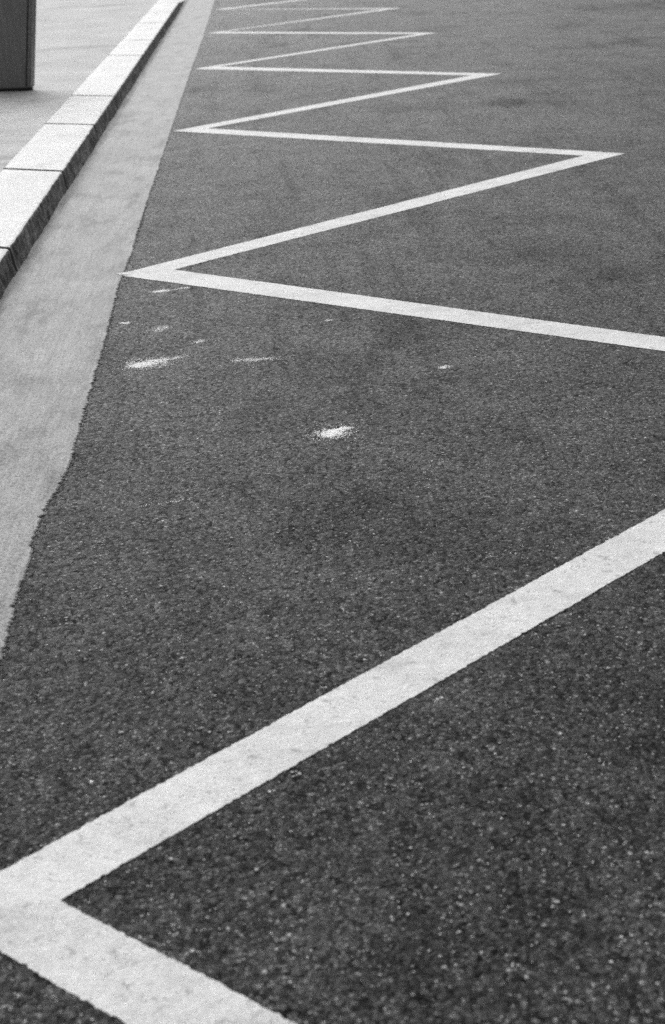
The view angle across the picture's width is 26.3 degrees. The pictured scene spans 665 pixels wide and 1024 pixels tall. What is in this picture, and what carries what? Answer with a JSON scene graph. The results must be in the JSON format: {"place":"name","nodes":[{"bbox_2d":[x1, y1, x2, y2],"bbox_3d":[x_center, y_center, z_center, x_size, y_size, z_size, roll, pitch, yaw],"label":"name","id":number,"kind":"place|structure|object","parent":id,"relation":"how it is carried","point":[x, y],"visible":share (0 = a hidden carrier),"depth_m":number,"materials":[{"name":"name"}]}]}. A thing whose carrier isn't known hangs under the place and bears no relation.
{"place":"outdoors","nodes":[
{"label":"outdoors","id":0,"kind":"place"},
{"bbox_2d":[0,0,157,171],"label":"pavement","id":1,"kind":"structure","parent":0,"point":[77,42],"depth_m":13.14,"materials":[{"name":"white concrete"}]},
{"bbox_2d":[0,0,35,91],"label":"pillar","id":2,"kind":"structure","parent":1,"relation":"on","point":[17,40],"depth_m":10.31,"materials":[{"name":"black metal"}]},
{"bbox_2d":[0,0,664,1023],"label":"road","id":3,"kind":"structure","parent":0,"point":[580,76],"depth_m":3.05,"materials":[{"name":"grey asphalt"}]},
{"bbox_2d":[0,249,16,298],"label":"kerb stone","id":4,"kind":"object","parent":3,"relation":"on","point":[8,272],"visible":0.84,"depth_m":5.32,"materials":[{"name":"stone"}]},
{"bbox_2d":[0,169,66,270],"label":"kerb stone","id":5,"kind":"object","parent":3,"relation":"on","point":[30,200],"visible":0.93,"depth_m":6.32,"materials":[{"name":"stone"}]},
{"bbox_2d":[4,124,98,188],"bbox_3d":[-1.533,-1.930,7.911,0.344,0.226,1.814,-4,23,-2],"label":"kerb stone","id":6,"kind":"object","parent":3,"relation":"on","point":[66,150],"visible":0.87,"depth_m":7.73,"materials":[{"name":"stone"}]},
{"bbox_2d":[0,169,161,674],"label":"asphalt crumbs","id":7,"kind":"object","parent":3,"relation":"on","point":[77,451],"visible":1,"depth_m":3.55,"materials":[{"name":"grey asphalt"}]},
{"bbox_2d":[45,96,117,139],"bbox_3d":[-1.619,-2.524,9.309,0.343,0.226,1.592,-4,23,-2],"label":"kerb stone","id":8,"kind":"object","parent":3,"relation":"on","point":[98,113],"visible":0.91,"depth_m":9.16,"materials":[{"name":"stone"}]},
{"bbox_2d":[0,0,214,664],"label":"gutter","id":9,"kind":"object","parent":3,"relation":"on","point":[58,300],"visible":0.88,"depth_m":5.08,"materials":[{"name":"concrete"}]},
{"bbox_2d":[71,55,144,108],"bbox_3d":[-1.742,-3.371,11.298,0.343,0.226,3.104,-4,23,-2],"label":"kerb stone","id":10,"kind":"object","parent":3,"relation":"on","point":[116,77],"visible":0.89,"depth_m":10.97,"materials":[{"name":"stone"}]},
{"bbox_2d":[108,40,154,65],"bbox_3d":[-1.869,-4.249,13.360,0.344,0.226,1.749,-4,23,-2],"label":"kerb stone","id":11,"kind":"object","parent":3,"relation":"on","point":[144,49],"visible":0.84,"depth_m":13.22,"materials":[{"name":"stone"}]},
{"bbox_2d":[122,22,166,48],"bbox_3d":[-1.979,-5.010,15.147,0.343,0.226,2.506,-4,23,-2],"label":"kerb stone","id":12,"kind":"object","parent":3,"relation":"on","point":[155,32],"visible":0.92,"depth_m":14.96,"materials":[{"name":"stone"}]},
{"bbox_2d":[107,351,196,373],"bbox_3d":[-0.544,-0.449,4.299,0.278,0.003,0.216,-4,23,-2],"label":"paint scuff","id":13,"kind":"object","parent":3,"relation":"on","point":[145,364],"visible":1,"depth_m":4.30,"materials":[{"name":"white paint"}]},
{"bbox_2d":[138,12,173,29],"bbox_3d":[-2.092,-5.789,16.979,0.344,0.226,1.845,-4,23,-2],"label":"kerb stone","id":14,"kind":"object","parent":3,"relation":"on","point":[166,18],"visible":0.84,"depth_m":16.84,"materials":[{"name":"stone"}]},
{"bbox_2d":[147,325,176,333],"bbox_3d":[-0.552,-0.598,4.646,0.102,0.003,0.098,2,24,14],"label":"paint scuff","id":15,"kind":"object","parent":3,"relation":"on","point":[159,328],"visible":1,"depth_m":4.65,"materials":[{"name":"white paint"}]},
{"bbox_2d":[148,289,176,293],"bbox_3d":[-0.609,-0.794,5.112,0.112,0.003,0.052,-4,23,-2],"label":"paint scuff","id":16,"kind":"object","parent":3,"relation":"on","point":[160,291],"visible":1,"depth_m":5.11,"materials":[{"name":"white paint"}]},
{"bbox_2d":[147,3,179,18],"bbox_3d":[-2.194,-6.489,18.623,0.343,0.226,2.098,-4,23,-2],"label":"kerb stone","id":17,"kind":"object","parent":3,"relation":"on","point":[173,9],"visible":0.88,"depth_m":18.48,"materials":[{"name":"stone"}]},
{"bbox_2d":[139,499,189,506],"bbox_3d":[-0.388,-0.021,3.279,0.119,0.003,0.027,-8,24,-11],"label":"paint scuff","id":18,"kind":"object","parent":3,"relation":"on","point":[166,502],"visible":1,"depth_m":3.28,"materials":[{"name":"white paint"}]},
{"bbox_2d":[157,0,184,8],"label":"kerb stone","id":19,"kind":"object","parent":3,"relation":"on","point":[181,2],"visible":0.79,"depth_m":19.92,"materials":[{"name":"stone"}]},
{"bbox_2d":[189,339,213,344],"bbox_3d":[-0.416,-0.536,4.484,0.074,0.003,0.066,2,24,13],"label":"paint scuff","id":20,"kind":"object","parent":3,"relation":"on","point":[199,341],"visible":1,"depth_m":4.49,"materials":[{"name":"white paint"}]},
{"bbox_2d":[230,353,296,363],"bbox_3d":[-0.210,-0.464,4.284,0.202,0.003,0.085,-4,23,-2],"label":"paint scuff","id":21,"kind":"object","parent":3,"relation":"on","point":[255,360],"visible":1,"depth_m":4.28,"materials":[{"name":"white paint"}]},
{"bbox_2d":[298,419,361,441],"bbox_3d":[-0.005,-0.206,3.655,0.166,0.003,0.190,-4,23,-2],"label":"paint scuff","id":22,"kind":"object","parent":3,"relation":"on","point":[329,433],"visible":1,"depth_m":3.64,"materials":[{"name":"white paint"}]},
{"bbox_2d":[0,0,664,1023],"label":"zigzag marking","id":23,"kind":"object","parent":3,"relation":"on","point":[104,968],"visible":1,"depth_m":2.33,"materials":[{"name":"paint"}]},
{"bbox_2d":[437,365,451,368],"bbox_3d":[0.324,-0.418,4.101,0.042,0.003,0.041,-4,23,-2],"label":"paint scuff","id":24,"kind":"object","parent":3,"relation":"on","point":[442,367],"visible":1,"depth_m":4.10,"materials":[{"name":"white paint"}]}
]}

